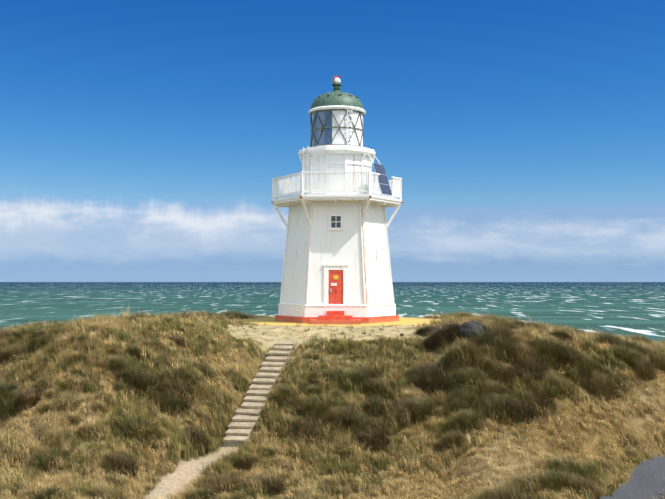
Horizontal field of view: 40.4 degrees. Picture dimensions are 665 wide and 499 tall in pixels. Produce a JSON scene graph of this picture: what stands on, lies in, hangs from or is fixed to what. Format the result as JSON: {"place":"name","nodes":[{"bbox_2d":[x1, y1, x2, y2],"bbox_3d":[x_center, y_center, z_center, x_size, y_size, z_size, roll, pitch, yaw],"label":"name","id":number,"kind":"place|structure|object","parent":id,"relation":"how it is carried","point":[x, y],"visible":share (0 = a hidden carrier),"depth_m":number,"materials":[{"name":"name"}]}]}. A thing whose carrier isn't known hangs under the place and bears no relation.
{"place":"outdoors","nodes":[
{"label":"outdoors","id":0,"kind":"place"},
{"bbox_2d":[0,282,664,342],"bbox_3d":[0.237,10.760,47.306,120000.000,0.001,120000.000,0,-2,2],"label":"sea water","id":1,"kind":"structure","parent":0,"point":[628,308],"depth_m":441.31,"materials":[{"name":"teal liquid"}]},
{"bbox_2d":[0,315,664,498],"bbox_3d":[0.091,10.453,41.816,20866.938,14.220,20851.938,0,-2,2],"label":"terrain","id":2,"kind":"structure","parent":0,"point":[646,480],"depth_m":31.76,"materials":[{"name":"beige sand"}]},
{"bbox_2d":[223,341,296,446],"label":"stairs","id":3,"kind":"structure","parent":2,"relation":"on","point":[257,393],"depth_m":34.90,"materials":[{"name":"wood"}]},
{"bbox_2d":[0,309,664,498],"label":"tussock clumps","id":4,"kind":"object","parent":2,"relation":"on","point":[499,340],"visible":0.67,"depth_m":33.61,"materials":[{"name":"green plant"}]},
{"bbox_2d":[0,307,664,498],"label":"grass","id":5,"kind":"structure","parent":2,"relation":"on","point":[140,333],"depth_m":32.46,"materials":[{"name":"plant"}]},
{"bbox_2d":[271,75,402,323],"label":"lighthouse","id":6,"kind":"object","parent":2,"relation":"on","point":[336,266],"visible":1,"depth_m":46.00,"materials":[{"name":"white paint"}]},
{"bbox_2d":[458,321,486,338],"bbox_3d":[5.760,3.371,37.108,1.150,0.880,0.832,9,-2,2],"label":"rock","id":7,"kind":"object","parent":2,"relation":"on","point":[467,328],"visible":0.67,"depth_m":36.86,"materials":[{"name":"grey stone"}]},
{"bbox_2d":[0,0,664,281],"label":"sky","id":8,"kind":"structure","parent":0,"point":[141,140],"materials":[{"name":"blue"}]}
]}

